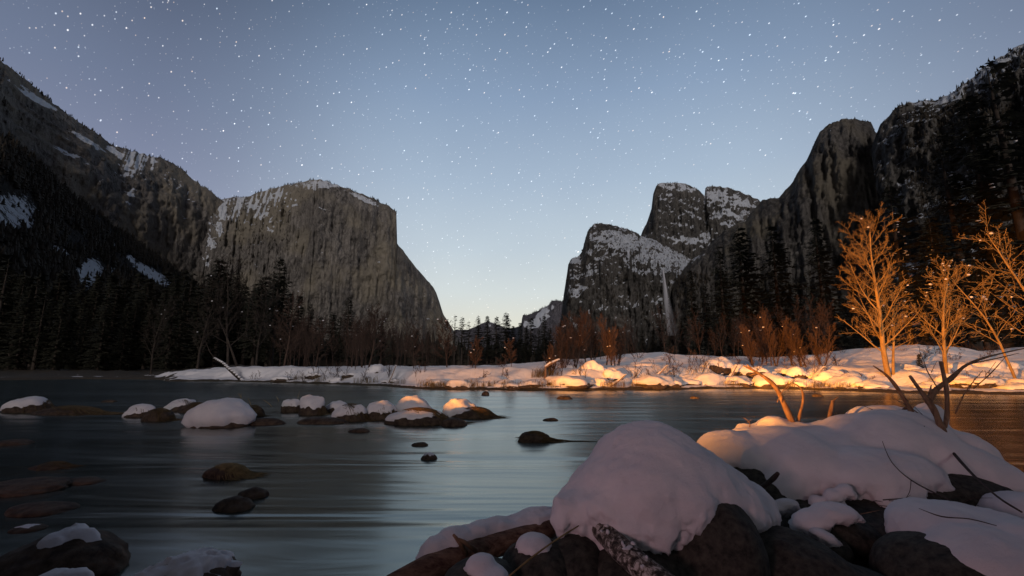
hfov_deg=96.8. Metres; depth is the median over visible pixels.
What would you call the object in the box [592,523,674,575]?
mottled limb
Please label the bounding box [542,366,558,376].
grass tuft
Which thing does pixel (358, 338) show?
bare tree
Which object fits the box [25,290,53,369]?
pine tree
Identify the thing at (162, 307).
pine tree
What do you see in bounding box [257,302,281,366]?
pine tree
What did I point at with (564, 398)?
river rock
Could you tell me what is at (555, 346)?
bare tree
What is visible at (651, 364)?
snowy rock
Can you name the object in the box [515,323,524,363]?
pine tree
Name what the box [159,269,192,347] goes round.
pine tree
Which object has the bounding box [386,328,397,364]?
pine tree
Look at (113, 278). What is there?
pine tree
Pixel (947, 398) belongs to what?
branch
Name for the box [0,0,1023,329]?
sky
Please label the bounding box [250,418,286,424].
river rock
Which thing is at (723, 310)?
pine tree
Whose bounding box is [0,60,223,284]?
mountain
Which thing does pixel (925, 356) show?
brush
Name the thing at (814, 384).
grass tuft
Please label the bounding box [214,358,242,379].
leaning log
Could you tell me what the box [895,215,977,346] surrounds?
pine tree
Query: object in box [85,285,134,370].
pine tree
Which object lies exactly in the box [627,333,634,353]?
pine tree
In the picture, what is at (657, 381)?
snowy rock
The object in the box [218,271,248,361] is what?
pine tree
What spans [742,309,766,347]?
bare tree
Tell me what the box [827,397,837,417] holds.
branch
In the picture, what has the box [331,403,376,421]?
river rock
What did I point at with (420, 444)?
river rock
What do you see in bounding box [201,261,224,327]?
pine tree
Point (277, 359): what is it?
pine tree
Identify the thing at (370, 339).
bare tree
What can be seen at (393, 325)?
bare tree
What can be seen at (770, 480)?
branch
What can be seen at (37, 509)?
river rock
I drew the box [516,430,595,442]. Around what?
rock
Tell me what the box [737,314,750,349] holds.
bare tree
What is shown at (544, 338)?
pine tree
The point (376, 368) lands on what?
snowy rock
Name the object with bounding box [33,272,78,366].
pine tree
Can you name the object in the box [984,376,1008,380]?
snowy rock
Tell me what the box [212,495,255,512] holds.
river rock
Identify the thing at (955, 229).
pine tree
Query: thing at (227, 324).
bare tree
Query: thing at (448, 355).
pine tree
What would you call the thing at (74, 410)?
river rock
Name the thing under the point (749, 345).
bare tree
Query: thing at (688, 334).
bare tree
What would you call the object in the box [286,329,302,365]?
bare tree
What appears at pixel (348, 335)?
bare tree
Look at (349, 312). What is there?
pine tree
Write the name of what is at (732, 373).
snowy snag
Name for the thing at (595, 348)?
pine tree
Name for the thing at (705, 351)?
pine tree
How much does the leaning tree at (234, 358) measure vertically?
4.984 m
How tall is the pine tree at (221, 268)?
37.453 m
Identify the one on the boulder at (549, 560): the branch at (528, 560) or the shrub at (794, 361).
the branch at (528, 560)
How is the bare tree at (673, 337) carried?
on the ground
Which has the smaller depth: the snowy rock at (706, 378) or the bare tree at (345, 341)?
the snowy rock at (706, 378)
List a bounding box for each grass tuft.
[312,375,327,381]
[390,379,404,384]
[416,379,432,386]
[467,380,484,387]
[531,366,547,377]
[531,378,547,388]
[536,367,549,377]
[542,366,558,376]
[547,380,560,387]
[600,379,616,387]
[609,379,624,387]
[725,378,739,386]
[804,380,824,388]
[812,382,829,388]
[831,382,849,388]
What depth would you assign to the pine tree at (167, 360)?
75.00 m
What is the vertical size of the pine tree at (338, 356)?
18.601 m
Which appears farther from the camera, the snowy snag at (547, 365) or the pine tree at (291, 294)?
the pine tree at (291, 294)
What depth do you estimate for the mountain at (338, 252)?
2970.03 m
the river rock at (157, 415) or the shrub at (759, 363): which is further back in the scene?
the shrub at (759, 363)
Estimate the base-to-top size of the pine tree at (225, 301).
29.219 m
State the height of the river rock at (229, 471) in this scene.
0.306 m
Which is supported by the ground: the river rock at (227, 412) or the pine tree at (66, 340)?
the pine tree at (66, 340)
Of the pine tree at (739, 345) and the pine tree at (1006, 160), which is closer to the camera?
the pine tree at (1006, 160)
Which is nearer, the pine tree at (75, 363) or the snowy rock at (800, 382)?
the snowy rock at (800, 382)
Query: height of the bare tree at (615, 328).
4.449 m
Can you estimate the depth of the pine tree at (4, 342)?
81.62 m
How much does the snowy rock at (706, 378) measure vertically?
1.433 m
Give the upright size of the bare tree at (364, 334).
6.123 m
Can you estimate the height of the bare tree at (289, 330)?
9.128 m
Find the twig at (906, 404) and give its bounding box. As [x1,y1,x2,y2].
[889,396,917,412]
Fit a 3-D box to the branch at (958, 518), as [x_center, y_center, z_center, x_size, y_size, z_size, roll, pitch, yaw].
[2.216,1.139,2.258,0.333,0.068,0.024,-1,-10,7]
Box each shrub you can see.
[307,356,329,380]
[324,359,343,376]
[333,361,350,379]
[386,361,391,377]
[572,361,586,377]
[625,360,641,377]
[648,359,682,374]
[663,352,677,376]
[671,348,696,373]
[685,350,710,372]
[705,359,722,373]
[751,357,770,370]
[781,350,807,367]
[800,349,824,372]
[815,347,827,370]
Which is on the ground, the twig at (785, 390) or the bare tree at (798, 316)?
the bare tree at (798, 316)
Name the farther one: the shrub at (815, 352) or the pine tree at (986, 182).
the pine tree at (986, 182)
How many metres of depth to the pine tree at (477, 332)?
188.94 m
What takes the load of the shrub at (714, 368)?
on the ground
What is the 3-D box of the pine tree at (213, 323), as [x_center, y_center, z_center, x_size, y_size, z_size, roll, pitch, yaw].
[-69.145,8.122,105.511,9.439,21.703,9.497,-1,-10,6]
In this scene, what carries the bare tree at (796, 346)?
on the ground
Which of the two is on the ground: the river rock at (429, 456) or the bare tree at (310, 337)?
the bare tree at (310, 337)
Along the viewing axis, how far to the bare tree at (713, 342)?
62.34 m
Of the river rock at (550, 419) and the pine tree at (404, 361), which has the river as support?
the river rock at (550, 419)
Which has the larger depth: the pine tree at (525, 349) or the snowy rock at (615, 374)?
the pine tree at (525, 349)
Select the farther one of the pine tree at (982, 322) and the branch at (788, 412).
the pine tree at (982, 322)
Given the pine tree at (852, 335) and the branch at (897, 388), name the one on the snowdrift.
the branch at (897, 388)
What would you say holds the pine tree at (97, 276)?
on the ground
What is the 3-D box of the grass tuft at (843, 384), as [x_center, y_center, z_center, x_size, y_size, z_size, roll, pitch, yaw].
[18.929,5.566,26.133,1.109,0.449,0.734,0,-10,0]
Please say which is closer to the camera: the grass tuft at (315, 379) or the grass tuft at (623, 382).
the grass tuft at (623, 382)
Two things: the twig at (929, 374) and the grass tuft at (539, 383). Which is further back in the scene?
the grass tuft at (539, 383)
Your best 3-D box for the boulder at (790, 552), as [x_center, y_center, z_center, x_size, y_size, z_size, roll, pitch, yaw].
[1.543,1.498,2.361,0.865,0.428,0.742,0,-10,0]
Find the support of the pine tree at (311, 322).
on the ground
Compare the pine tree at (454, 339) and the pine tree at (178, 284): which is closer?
the pine tree at (178, 284)
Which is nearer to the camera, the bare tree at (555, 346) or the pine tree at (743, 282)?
the bare tree at (555, 346)
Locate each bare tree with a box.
[138,294,180,373]
[183,286,227,368]
[188,252,262,366]
[236,270,285,365]
[270,315,286,365]
[274,288,310,365]
[276,325,293,365]
[283,314,307,363]
[284,322,299,364]
[286,321,305,365]
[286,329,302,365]
[292,314,310,366]
[292,316,312,366]
[301,314,325,366]
[305,318,333,366]
[307,311,321,366]
[323,313,339,365]
[338,325,352,363]
[345,314,364,366]
[350,312,373,367]
[350,313,367,365]
[356,315,382,367]
[362,302,394,367]
[362,316,377,364]
[370,311,394,363]
[390,316,406,363]
[391,313,411,365]
[394,313,418,365]
[402,324,423,367]
[404,324,415,365]
[416,317,430,365]
[419,318,435,366]
[422,338,434,363]
[427,317,456,366]
[467,335,483,367]
[502,337,516,366]
[543,344,560,374]
[548,327,557,354]
[552,325,575,367]
[560,308,591,367]
[564,316,579,351]
[565,309,600,361]
[578,307,599,354]
[597,314,618,364]
[597,325,605,358]
[607,316,625,358]
[608,325,626,365]
[620,312,638,349]
[620,320,631,352]
[649,303,671,349]
[667,309,683,353]
[684,316,696,354]
[686,308,703,354]
[706,327,719,355]
[708,314,726,353]
[726,311,741,351]
[729,313,745,355]
[732,318,749,355]
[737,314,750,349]
[738,324,759,365]
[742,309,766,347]
[749,320,760,358]
[752,300,775,337]
[753,303,775,363]
[753,310,789,365]
[772,303,792,355]
[778,321,801,365]
[782,323,808,366]
[783,295,809,339]
[799,295,825,354]
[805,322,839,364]
[807,303,831,345]
[808,304,830,347]
[817,298,837,351]
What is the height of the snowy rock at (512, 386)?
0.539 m
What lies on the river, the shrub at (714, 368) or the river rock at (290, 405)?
the river rock at (290, 405)
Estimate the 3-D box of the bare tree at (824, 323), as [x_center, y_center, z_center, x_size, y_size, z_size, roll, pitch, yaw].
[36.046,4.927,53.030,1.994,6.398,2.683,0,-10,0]
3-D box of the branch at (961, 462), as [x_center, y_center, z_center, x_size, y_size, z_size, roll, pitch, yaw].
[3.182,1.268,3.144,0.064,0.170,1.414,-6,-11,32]
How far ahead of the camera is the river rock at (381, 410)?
12.07 m
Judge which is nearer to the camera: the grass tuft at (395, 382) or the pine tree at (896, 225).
the grass tuft at (395, 382)
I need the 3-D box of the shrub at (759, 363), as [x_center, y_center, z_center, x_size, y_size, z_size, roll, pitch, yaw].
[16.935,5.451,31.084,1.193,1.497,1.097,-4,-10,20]
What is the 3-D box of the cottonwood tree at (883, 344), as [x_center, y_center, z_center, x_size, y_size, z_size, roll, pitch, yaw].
[21.986,0.275,27.400,4.849,10.658,4.972,0,-10,0]
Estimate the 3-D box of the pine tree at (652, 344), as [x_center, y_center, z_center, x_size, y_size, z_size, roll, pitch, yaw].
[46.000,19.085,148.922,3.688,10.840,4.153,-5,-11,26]
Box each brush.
[628,346,644,358]
[825,353,839,365]
[915,345,932,359]
[929,343,946,353]
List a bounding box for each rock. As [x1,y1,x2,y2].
[0,396,55,412]
[0,438,34,445]
[0,476,71,497]
[0,523,130,575]
[4,501,80,517]
[7,523,47,533]
[28,461,82,470]
[30,405,123,415]
[39,567,94,575]
[68,476,106,485]
[122,403,154,417]
[134,547,242,575]
[141,408,181,421]
[163,398,195,411]
[178,402,200,412]
[181,398,256,427]
[202,463,269,480]
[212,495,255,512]
[238,487,268,499]
[250,405,268,416]
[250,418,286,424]
[270,376,293,382]
[281,399,299,412]
[297,417,347,423]
[298,394,330,414]
[304,371,324,379]
[325,376,340,381]
[326,400,346,411]
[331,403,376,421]
[341,370,357,378]
[348,428,369,432]
[365,364,383,372]
[366,400,396,419]
[380,378,397,382]
[384,407,473,425]
[395,395,432,411]
[411,442,427,445]
[421,452,437,459]
[424,378,446,385]
[441,418,466,426]
[442,398,475,416]
[445,379,472,389]
[456,406,506,419]
[465,376,502,386]
[493,379,514,387]
[506,382,519,389]
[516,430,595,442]
[518,379,546,388]
[543,418,557,420]
[544,375,594,389]
[557,396,571,399]
[579,360,605,370]
[593,377,610,385]
[604,368,624,380]
[632,363,662,366]
[632,374,675,389]
[672,377,683,387]
[676,374,701,384]
[692,372,725,384]
[699,356,733,375]
[724,375,753,386]
[730,364,769,378]
[752,372,792,388]
[779,366,809,378]
[790,377,821,386]
[810,369,843,382]
[812,394,823,396]
[823,372,865,386]
[850,380,890,388]
[889,363,920,369]
[907,368,938,373]
[913,381,950,388]
[930,373,970,387]
[948,362,977,370]
[952,377,1004,388]
[965,359,1006,368]
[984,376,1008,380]
[994,382,1023,389]
[1004,361,1023,368]
[1005,378,1023,382]
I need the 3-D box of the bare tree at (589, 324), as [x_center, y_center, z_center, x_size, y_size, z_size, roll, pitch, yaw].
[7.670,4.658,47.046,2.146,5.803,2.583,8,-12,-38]
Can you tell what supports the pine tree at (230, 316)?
on the ground
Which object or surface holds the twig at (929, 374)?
attached to the branch at (929, 398)
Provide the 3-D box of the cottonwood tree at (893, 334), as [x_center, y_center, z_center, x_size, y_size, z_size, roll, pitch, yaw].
[23.245,2.777,27.982,3.157,6.008,2.843,-2,-10,11]
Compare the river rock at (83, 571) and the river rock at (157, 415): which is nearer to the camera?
the river rock at (83, 571)
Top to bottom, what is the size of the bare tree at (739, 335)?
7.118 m
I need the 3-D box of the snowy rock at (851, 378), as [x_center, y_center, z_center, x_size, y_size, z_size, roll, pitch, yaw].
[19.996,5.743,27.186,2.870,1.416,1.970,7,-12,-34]
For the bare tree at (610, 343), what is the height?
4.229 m
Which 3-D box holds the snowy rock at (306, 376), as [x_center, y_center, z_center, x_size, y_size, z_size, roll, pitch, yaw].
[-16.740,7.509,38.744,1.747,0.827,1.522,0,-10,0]
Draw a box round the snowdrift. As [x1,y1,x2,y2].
[697,403,1023,568]
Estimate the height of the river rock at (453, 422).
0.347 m
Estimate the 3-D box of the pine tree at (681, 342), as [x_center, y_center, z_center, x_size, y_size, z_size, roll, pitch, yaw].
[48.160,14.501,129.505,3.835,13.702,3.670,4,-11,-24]
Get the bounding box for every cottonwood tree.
[836,203,934,376]
[854,285,932,374]
[906,254,972,373]
[921,256,1023,377]
[949,199,1023,337]
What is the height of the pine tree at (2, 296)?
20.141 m
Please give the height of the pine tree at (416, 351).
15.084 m
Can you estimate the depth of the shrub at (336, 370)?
36.00 m
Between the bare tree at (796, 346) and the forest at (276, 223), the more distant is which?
the forest at (276, 223)
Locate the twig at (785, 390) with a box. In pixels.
[777,379,795,401]
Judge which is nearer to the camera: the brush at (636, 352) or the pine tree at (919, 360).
the pine tree at (919, 360)
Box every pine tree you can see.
[0,252,9,298]
[0,259,19,343]
[0,264,13,292]
[0,272,20,348]
[0,272,35,369]
[0,283,21,369]
[0,285,45,370]
[0,287,32,368]
[6,274,53,369]
[19,276,42,353]
[23,282,50,367]
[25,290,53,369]
[27,298,64,369]
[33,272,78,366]
[33,285,58,365]
[33,292,75,369]
[53,306,80,368]
[57,276,101,368]
[58,302,92,368]
[66,308,94,370]
[68,277,110,367]
[77,275,102,341]
[77,298,121,370]
[84,307,106,368]
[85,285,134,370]
[93,273,118,345]
[97,282,115,327]
[144,288,187,370]
[145,288,173,368]
[148,271,176,367]
[151,275,189,357]
[157,284,200,369]
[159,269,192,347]
[173,285,214,368]
[175,271,198,362]
[182,276,225,368]
[188,259,232,366]
[188,278,228,366]
[193,273,210,312]
[198,278,237,346]
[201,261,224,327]
[201,272,239,366]
[209,296,246,366]
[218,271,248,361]
[223,284,245,350]
[230,277,277,365]
[230,291,253,364]
[233,288,265,365]
[233,290,259,364]
[235,278,249,350]
[238,275,273,365]
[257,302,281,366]
[258,275,298,365]
[262,254,293,366]
[264,308,287,365]
[276,325,297,365]
[283,293,295,361]
[287,296,307,365]
[299,302,316,366]
[307,316,330,366]
[319,312,339,365]
[329,317,344,365]
[331,297,357,365]
[350,322,367,365]
[359,320,375,364]
[372,324,390,363]
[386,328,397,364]
[399,333,407,365]
[407,331,421,365]
[421,337,434,363]
[433,334,445,365]
[442,337,451,365]
[451,316,459,364]
[454,318,469,365]
[464,322,476,364]
[468,316,486,365]
[480,316,493,364]
[485,316,504,364]
[494,313,517,362]
[508,326,518,362]
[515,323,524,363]
[518,328,530,362]
[519,318,541,362]
[531,329,543,361]
[537,316,550,360]
[542,327,557,359]
[586,330,601,356]
[615,325,620,350]
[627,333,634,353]
[635,328,649,352]
[648,331,656,352]
[652,318,667,352]
[665,332,673,353]
[675,316,686,354]
[675,323,687,354]
[680,318,691,353]
[682,270,707,354]
[692,319,702,354]
[696,286,718,355]
[700,314,714,355]
[704,244,743,356]
[710,318,723,356]
[711,226,777,356]
[715,288,740,356]
[736,318,745,356]
[754,225,809,356]
[762,293,777,357]
[789,287,814,354]
[792,218,868,353]
[801,318,812,354]
[803,288,823,346]
[817,295,844,348]
[835,298,858,350]
[846,320,860,348]
[850,258,904,344]
[852,300,879,348]
[860,299,874,345]
[864,178,927,344]
[868,308,890,346]
[883,296,902,345]
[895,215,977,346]
[908,274,941,344]
[910,132,1008,350]
[916,354,924,367]
[924,92,1023,349]
[942,57,1023,277]
[948,257,1019,350]
[988,238,1023,347]
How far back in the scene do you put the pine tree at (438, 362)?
188.09 m
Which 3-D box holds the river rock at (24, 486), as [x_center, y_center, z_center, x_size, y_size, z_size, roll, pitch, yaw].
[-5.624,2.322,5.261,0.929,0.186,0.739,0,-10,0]
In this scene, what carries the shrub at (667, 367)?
on the ground
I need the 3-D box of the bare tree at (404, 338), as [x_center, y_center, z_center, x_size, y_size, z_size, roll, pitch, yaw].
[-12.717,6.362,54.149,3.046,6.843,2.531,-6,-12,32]
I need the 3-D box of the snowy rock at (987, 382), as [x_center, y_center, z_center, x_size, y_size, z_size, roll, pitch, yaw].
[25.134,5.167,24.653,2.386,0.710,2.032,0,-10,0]
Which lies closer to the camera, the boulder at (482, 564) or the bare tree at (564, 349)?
the boulder at (482, 564)
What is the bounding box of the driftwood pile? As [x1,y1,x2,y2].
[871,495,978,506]
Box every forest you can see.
[0,57,218,197]
[0,131,327,345]
[211,178,396,293]
[263,327,691,366]
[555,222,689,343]
[659,182,755,240]
[676,117,895,355]
[892,47,1023,349]
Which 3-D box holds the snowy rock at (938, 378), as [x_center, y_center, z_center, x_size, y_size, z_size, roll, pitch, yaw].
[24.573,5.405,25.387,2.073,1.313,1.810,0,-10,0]
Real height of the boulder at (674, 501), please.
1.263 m
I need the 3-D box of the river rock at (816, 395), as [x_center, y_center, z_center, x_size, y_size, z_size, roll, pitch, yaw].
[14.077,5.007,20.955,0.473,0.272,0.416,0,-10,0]
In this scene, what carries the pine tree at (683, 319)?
on the ground
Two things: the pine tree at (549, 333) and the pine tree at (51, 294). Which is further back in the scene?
the pine tree at (549, 333)
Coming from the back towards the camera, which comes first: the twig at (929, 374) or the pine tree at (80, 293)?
the pine tree at (80, 293)
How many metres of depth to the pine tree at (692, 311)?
120.23 m
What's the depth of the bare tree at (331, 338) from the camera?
73.59 m
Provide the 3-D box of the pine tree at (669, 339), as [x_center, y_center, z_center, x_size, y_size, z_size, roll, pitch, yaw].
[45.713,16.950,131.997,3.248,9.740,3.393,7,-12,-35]
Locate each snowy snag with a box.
[386,365,396,382]
[544,359,559,367]
[608,374,626,386]
[656,365,668,373]
[728,365,737,375]
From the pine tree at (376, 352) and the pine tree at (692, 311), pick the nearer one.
the pine tree at (692, 311)
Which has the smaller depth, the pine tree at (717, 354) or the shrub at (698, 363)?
the shrub at (698, 363)
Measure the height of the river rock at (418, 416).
0.701 m
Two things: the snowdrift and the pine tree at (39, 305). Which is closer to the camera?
the snowdrift
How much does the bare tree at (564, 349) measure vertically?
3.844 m
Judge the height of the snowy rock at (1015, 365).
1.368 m
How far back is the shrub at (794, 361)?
30.97 m
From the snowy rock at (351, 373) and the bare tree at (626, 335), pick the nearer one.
the snowy rock at (351, 373)
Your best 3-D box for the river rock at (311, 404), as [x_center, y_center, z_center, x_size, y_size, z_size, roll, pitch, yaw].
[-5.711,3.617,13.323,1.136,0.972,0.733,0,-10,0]
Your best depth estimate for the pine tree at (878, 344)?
132.36 m
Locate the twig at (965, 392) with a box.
[955,370,982,413]
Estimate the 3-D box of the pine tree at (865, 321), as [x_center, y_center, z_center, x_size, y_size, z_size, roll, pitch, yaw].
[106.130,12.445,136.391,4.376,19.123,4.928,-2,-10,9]
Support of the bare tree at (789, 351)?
on the ground
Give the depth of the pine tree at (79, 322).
114.39 m
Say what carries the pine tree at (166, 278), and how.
on the ground
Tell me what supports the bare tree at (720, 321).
on the ground
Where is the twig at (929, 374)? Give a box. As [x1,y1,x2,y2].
[923,359,938,388]
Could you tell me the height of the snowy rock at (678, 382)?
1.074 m
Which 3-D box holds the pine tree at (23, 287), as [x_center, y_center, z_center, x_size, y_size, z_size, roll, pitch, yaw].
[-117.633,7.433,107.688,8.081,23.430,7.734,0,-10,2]
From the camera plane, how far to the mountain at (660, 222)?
3002.69 m
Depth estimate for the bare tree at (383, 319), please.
49.67 m
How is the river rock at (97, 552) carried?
on the river
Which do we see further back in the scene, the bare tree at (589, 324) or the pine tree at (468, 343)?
the pine tree at (468, 343)
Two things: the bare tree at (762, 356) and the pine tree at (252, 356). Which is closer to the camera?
the bare tree at (762, 356)
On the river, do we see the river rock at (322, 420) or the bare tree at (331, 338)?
the river rock at (322, 420)
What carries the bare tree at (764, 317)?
on the ground
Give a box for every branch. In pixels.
[508,525,578,575]
[743,364,794,421]
[760,472,779,488]
[792,382,804,421]
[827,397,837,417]
[873,365,913,411]
[882,441,951,500]
[908,348,1023,431]
[919,508,996,525]
[939,361,949,427]
[952,452,1022,512]
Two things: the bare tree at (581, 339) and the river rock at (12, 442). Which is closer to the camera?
the river rock at (12, 442)
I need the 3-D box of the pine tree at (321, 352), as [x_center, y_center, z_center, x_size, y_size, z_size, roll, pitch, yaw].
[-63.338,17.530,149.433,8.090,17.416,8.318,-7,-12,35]
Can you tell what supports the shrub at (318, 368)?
on the ground
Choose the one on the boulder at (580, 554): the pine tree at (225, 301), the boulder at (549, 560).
the boulder at (549, 560)
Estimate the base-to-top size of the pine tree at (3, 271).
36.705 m
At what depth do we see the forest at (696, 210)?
3060.11 m
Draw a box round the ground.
[0,344,1023,394]
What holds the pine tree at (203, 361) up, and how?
on the ground
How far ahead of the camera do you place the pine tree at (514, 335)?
193.60 m
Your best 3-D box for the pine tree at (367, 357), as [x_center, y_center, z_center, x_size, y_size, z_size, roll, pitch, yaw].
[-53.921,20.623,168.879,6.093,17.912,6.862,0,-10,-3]
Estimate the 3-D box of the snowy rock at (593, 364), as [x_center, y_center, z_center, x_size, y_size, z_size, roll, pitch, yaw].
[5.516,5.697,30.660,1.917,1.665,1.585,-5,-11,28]
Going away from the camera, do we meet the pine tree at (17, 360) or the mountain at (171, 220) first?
the pine tree at (17, 360)
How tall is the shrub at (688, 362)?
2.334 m
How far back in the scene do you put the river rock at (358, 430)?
9.70 m
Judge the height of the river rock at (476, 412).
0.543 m
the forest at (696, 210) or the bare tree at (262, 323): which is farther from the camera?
the forest at (696, 210)
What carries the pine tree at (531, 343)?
on the ground
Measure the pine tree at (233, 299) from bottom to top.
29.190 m
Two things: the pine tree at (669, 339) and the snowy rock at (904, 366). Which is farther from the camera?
the pine tree at (669, 339)
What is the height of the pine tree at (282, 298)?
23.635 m
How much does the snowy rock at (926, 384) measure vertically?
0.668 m
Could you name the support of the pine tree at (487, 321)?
on the ground
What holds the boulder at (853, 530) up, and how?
on the snowdrift
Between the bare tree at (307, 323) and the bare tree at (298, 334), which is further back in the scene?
the bare tree at (298, 334)
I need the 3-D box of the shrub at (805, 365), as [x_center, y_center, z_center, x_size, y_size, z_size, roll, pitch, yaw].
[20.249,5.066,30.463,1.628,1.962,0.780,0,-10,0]
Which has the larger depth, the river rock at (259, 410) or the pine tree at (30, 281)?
the pine tree at (30, 281)
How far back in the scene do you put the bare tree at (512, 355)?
31.79 m
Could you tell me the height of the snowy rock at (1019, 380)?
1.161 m
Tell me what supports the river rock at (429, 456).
on the river
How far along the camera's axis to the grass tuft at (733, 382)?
28.23 m
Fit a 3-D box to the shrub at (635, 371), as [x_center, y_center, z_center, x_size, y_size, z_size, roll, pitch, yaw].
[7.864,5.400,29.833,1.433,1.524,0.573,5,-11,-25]
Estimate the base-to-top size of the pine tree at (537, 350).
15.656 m
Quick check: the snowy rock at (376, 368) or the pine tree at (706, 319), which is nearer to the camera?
the snowy rock at (376, 368)
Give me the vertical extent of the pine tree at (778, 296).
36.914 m
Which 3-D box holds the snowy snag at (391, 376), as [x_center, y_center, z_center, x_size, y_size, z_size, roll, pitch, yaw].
[-8.491,6.088,32.129,0.755,1.276,0.114,0,-10,0]
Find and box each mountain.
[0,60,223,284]
[0,139,298,365]
[203,179,459,349]
[456,300,562,351]
[556,223,691,345]
[641,182,759,258]
[672,118,897,355]
[871,44,1023,349]
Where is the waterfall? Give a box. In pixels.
[662,270,669,331]
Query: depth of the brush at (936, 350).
38.54 m
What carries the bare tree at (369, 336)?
on the ground
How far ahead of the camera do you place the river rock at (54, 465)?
6.28 m
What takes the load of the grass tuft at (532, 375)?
on the ground
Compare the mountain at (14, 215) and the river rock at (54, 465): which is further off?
the mountain at (14, 215)
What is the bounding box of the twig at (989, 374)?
[973,356,1005,388]
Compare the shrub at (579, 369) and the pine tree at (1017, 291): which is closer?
the shrub at (579, 369)
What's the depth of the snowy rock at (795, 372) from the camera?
30.18 m
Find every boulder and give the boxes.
[386,506,554,575]
[445,552,516,575]
[502,532,566,575]
[550,420,781,575]
[553,534,599,575]
[759,525,884,575]
[788,501,881,558]
[809,527,853,562]
[869,491,1023,575]
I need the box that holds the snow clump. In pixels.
[775,483,857,517]
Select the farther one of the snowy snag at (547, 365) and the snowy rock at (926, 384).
the snowy snag at (547, 365)
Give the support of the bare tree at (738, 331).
on the ground
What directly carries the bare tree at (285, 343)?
on the ground
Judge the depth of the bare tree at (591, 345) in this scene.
36.78 m
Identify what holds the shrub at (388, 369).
on the ground
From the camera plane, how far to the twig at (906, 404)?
4.08 m
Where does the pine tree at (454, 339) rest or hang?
on the ground
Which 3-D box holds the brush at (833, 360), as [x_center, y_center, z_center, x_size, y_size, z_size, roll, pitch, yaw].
[24.039,5.466,33.949,1.054,1.271,1.511,-5,-11,28]
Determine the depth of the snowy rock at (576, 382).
26.41 m
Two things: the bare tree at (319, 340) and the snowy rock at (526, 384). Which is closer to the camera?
the snowy rock at (526, 384)
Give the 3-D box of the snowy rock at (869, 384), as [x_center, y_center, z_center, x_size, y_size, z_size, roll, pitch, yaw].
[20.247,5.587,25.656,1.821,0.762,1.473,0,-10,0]
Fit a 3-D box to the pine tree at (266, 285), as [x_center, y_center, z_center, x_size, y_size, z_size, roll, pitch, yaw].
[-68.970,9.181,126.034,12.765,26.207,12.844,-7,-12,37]
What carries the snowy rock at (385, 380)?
on the ground
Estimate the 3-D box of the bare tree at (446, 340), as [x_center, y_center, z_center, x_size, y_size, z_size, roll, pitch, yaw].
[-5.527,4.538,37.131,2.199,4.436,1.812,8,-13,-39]
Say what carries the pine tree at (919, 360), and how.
on the ground
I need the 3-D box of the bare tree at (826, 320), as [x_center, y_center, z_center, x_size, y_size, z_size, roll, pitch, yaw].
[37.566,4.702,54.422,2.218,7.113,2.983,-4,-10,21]
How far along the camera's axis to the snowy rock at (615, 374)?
28.86 m
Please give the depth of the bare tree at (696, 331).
61.91 m
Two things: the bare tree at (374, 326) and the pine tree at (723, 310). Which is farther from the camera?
the pine tree at (723, 310)
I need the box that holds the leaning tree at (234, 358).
[218,319,237,366]
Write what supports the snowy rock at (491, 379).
on the ground
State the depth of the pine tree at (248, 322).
150.14 m
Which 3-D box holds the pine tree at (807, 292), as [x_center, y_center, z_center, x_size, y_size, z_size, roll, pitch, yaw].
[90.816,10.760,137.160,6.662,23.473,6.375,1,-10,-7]
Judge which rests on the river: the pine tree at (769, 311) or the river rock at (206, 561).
the river rock at (206, 561)
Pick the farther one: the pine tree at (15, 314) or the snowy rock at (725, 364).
the pine tree at (15, 314)
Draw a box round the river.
[0,379,1023,575]
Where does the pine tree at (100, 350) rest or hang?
on the ground
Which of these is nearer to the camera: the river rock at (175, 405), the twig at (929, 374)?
the twig at (929, 374)
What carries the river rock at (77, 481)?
on the river
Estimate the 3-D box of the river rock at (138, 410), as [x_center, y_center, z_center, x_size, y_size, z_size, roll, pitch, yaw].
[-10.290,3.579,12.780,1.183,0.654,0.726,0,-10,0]
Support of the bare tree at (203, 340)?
on the ground
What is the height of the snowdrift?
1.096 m
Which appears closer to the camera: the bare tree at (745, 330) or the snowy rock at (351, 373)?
the snowy rock at (351, 373)
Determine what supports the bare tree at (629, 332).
on the ground
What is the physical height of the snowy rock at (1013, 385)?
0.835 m
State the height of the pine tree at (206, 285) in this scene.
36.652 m
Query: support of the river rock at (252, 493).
on the river
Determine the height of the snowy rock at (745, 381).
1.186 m
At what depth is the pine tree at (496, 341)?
193.69 m
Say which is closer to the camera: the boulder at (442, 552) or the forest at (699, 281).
the boulder at (442, 552)
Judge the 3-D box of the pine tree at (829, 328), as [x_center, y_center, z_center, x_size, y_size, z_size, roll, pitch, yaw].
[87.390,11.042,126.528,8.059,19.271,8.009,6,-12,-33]
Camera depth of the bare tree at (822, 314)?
48.63 m
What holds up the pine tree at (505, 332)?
on the ground
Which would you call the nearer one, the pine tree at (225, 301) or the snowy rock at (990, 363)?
the snowy rock at (990, 363)
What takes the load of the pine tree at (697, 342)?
on the ground

